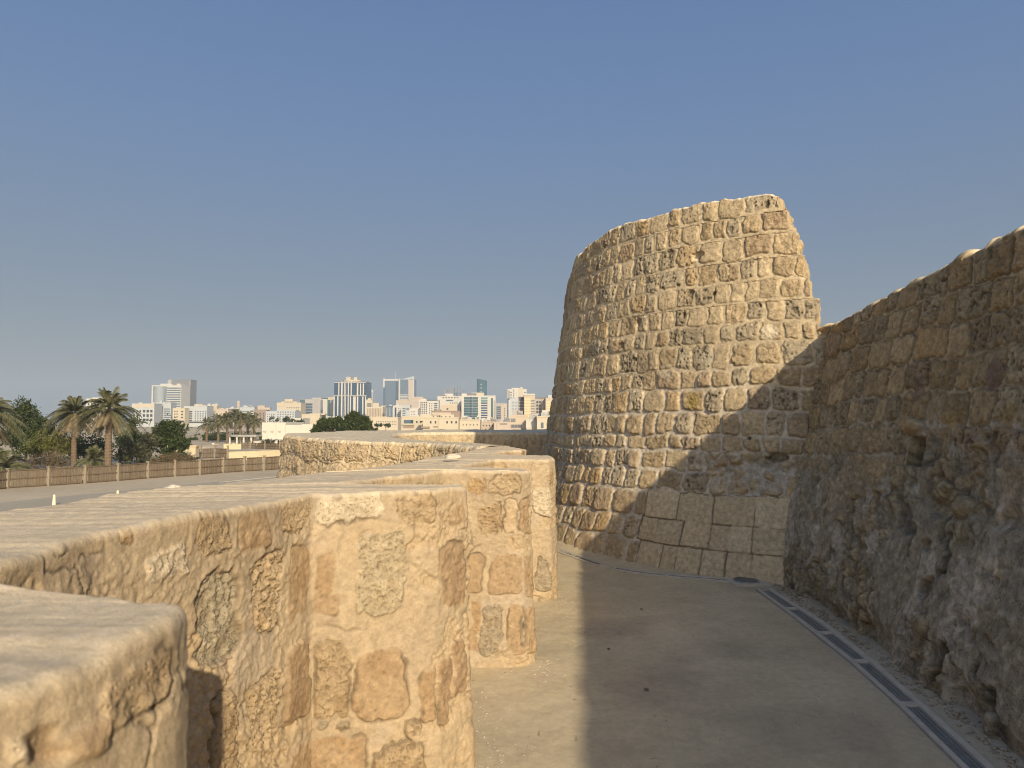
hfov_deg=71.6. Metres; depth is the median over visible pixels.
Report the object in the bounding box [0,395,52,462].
tree
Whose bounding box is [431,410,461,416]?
apartment building
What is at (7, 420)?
palm tree
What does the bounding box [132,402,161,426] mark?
apartment building
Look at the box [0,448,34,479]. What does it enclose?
palm tree
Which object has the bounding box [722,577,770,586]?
manhole cover
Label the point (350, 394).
glass tower
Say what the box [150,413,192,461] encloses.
tree
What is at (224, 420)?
palm tree
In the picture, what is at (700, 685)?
floor grit
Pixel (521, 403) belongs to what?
apartment building
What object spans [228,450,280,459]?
boundary wall
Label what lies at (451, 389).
tower
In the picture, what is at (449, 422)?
villa
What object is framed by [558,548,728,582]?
curved drain
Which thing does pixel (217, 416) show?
palm tree
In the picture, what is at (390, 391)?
twin tower
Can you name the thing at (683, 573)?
tower foot rubble
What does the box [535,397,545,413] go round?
apartment building
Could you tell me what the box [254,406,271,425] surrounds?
apartment building
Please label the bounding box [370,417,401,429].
villa
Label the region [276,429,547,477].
bastion parapet
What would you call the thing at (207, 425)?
palm tree
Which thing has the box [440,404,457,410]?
apartment building
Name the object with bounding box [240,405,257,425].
apartment building
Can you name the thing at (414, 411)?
apartment building
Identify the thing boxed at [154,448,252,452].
road
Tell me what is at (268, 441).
bush
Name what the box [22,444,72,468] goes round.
bush
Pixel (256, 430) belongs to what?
terrain
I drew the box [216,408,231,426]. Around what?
apartment building
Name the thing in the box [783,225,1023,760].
rubble wall
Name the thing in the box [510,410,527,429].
villa
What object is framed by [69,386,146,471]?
palm tree
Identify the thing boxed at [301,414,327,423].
villa
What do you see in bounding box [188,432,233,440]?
hedge
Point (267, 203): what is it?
sky
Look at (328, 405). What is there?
office block
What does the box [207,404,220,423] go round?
apartment building
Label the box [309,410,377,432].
tree
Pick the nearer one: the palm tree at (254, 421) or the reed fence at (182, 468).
the reed fence at (182, 468)
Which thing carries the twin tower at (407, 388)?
on the ground at (19, 494)
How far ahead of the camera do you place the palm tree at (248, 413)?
237.14 m
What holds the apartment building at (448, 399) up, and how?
on the ground at (19, 494)
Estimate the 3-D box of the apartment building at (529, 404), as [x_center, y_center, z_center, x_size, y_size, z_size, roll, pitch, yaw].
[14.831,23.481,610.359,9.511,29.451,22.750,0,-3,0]
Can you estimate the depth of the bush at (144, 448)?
112.75 m
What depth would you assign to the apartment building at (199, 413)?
699.47 m
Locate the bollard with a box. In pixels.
[52,494,55,504]
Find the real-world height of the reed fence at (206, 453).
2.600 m
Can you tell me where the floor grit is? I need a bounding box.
[473,587,969,757]
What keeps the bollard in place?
on the road at (32, 503)
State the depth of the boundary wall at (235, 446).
178.00 m
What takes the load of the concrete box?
on the ground at (19, 494)
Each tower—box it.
[151,384,189,407]
[168,380,196,405]
[333,376,370,415]
[383,372,398,405]
[398,376,415,399]
[449,386,454,395]
[477,379,486,394]
[507,387,526,417]
[544,194,827,584]
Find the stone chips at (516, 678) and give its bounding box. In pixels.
[472,587,576,767]
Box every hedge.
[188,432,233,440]
[237,429,261,439]
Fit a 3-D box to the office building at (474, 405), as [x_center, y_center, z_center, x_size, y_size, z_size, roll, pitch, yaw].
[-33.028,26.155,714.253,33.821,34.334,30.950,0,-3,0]
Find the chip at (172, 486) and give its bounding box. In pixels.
[164,484,180,487]
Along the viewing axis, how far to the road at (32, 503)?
67.36 m
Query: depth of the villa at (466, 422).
329.47 m
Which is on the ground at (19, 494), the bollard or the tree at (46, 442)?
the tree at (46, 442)
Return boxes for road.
[0,476,275,511]
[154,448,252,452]
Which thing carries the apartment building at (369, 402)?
on the ground at (19, 494)
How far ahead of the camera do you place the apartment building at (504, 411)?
779.46 m
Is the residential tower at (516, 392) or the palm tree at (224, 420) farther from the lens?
the residential tower at (516, 392)
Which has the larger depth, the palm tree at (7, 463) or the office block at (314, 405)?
the office block at (314, 405)
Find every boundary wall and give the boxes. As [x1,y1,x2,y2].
[224,444,241,448]
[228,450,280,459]
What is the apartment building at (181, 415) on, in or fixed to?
on the ground at (19, 494)
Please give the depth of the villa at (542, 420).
239.65 m
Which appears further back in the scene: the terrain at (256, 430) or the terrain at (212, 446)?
the terrain at (256, 430)
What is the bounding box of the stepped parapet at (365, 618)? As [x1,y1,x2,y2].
[0,446,557,767]
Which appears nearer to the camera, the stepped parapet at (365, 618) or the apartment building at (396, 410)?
the stepped parapet at (365, 618)
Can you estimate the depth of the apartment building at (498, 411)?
819.23 m
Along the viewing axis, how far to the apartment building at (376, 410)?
779.40 m
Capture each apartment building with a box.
[86,397,120,425]
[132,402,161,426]
[155,401,175,420]
[173,408,189,426]
[184,404,213,426]
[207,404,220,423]
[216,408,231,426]
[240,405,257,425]
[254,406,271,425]
[266,410,300,421]
[277,399,305,417]
[366,398,373,406]
[366,403,384,418]
[385,405,392,416]
[393,404,400,416]
[396,399,410,404]
[401,405,411,425]
[410,408,420,415]
[411,397,425,407]
[419,399,439,415]
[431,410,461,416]
[437,394,461,410]
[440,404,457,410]
[496,403,504,421]
[501,404,506,420]
[509,398,518,417]
[518,397,523,414]
[523,394,534,419]
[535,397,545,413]
[545,395,552,409]
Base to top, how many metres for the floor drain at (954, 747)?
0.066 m
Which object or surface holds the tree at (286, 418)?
on the ground at (19, 494)
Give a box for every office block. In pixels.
[300,398,322,413]
[323,397,333,417]
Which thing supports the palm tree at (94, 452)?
on the ground at (19, 494)
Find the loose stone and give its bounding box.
[445,454,460,458]
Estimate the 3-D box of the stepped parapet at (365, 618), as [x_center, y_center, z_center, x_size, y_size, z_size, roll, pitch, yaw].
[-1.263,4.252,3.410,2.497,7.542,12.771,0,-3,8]
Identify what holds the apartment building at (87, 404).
on the ground at (19, 494)
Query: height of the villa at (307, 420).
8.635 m
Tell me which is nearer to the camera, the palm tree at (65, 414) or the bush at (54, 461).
the bush at (54, 461)
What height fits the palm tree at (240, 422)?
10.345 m
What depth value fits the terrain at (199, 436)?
285.34 m
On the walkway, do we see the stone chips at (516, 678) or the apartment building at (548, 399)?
the stone chips at (516, 678)
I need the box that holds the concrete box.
[167,445,200,456]
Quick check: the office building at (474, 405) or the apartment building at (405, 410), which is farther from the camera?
the office building at (474, 405)
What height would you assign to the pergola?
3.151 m
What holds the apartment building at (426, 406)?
on the ground at (19, 494)
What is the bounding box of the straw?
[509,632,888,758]
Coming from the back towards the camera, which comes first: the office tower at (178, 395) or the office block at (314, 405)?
the office tower at (178, 395)
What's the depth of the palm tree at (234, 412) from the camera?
239.07 m
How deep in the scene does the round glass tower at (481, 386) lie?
1903.87 m
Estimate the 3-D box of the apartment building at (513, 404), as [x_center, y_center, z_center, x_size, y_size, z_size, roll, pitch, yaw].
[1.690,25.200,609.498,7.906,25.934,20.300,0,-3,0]
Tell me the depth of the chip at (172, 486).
3.46 m
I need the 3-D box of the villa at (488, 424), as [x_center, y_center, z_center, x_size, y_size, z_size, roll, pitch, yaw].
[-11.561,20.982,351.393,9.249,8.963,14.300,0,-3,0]
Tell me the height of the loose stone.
0.044 m
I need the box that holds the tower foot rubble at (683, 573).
[595,558,783,586]
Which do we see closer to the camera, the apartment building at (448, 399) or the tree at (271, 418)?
the tree at (271, 418)
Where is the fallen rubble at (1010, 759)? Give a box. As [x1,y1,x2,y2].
[771,583,1022,767]
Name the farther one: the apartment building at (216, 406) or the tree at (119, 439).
the apartment building at (216, 406)
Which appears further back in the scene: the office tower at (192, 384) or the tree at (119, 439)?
the office tower at (192, 384)
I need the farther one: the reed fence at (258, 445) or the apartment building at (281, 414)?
the apartment building at (281, 414)
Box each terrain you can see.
[183,427,261,431]
[183,431,261,437]
[199,444,223,448]
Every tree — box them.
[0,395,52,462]
[0,397,32,447]
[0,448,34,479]
[19,424,71,465]
[37,396,105,466]
[63,430,116,461]
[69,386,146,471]
[73,445,116,469]
[113,413,156,462]
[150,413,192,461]
[195,417,214,441]
[207,413,230,441]
[214,411,235,442]
[227,411,251,442]
[228,409,242,441]
[238,411,253,441]
[243,412,265,440]
[269,415,279,421]
[282,416,291,421]
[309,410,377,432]
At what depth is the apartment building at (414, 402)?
1049.93 m
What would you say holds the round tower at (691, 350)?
on the walkway
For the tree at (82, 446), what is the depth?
123.86 m
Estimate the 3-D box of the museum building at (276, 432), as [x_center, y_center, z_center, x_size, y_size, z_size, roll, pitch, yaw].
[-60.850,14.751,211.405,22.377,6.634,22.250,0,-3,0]
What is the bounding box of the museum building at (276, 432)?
[262,422,328,445]
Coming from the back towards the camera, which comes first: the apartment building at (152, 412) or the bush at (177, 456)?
the apartment building at (152, 412)
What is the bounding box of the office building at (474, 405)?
[461,393,495,420]
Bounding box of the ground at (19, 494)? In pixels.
[0,419,278,502]
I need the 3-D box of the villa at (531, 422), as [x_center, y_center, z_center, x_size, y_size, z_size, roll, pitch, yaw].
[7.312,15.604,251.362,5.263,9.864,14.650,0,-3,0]
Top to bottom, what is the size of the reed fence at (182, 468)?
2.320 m
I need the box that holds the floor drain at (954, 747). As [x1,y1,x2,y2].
[756,588,994,767]
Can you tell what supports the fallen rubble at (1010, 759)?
on the walkway
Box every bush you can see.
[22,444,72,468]
[113,432,161,463]
[149,450,195,464]
[259,438,273,448]
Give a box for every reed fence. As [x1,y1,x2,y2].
[0,455,279,488]
[192,445,228,458]
[240,441,280,448]
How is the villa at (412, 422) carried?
on the ground at (19, 494)
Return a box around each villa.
[287,418,309,423]
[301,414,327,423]
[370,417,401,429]
[402,415,432,429]
[421,415,460,429]
[460,416,481,429]
[481,417,497,429]
[494,418,509,429]
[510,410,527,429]
[525,414,540,429]
[536,410,549,428]
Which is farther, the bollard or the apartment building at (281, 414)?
the apartment building at (281, 414)
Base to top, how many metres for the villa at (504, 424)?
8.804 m
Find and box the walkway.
[470,541,1023,767]
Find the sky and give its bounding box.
[0,0,1023,418]
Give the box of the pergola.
[228,435,261,443]
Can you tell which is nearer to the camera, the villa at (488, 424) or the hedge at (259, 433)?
the hedge at (259, 433)
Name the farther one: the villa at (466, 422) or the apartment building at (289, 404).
the apartment building at (289, 404)
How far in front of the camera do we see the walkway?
4.30 m
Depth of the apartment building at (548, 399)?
605.04 m
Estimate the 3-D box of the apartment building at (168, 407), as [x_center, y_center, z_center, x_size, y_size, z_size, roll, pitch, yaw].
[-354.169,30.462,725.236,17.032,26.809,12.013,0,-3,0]
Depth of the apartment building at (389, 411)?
759.46 m
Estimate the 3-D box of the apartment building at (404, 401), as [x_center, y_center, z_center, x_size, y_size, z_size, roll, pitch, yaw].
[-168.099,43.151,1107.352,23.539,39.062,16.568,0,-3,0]

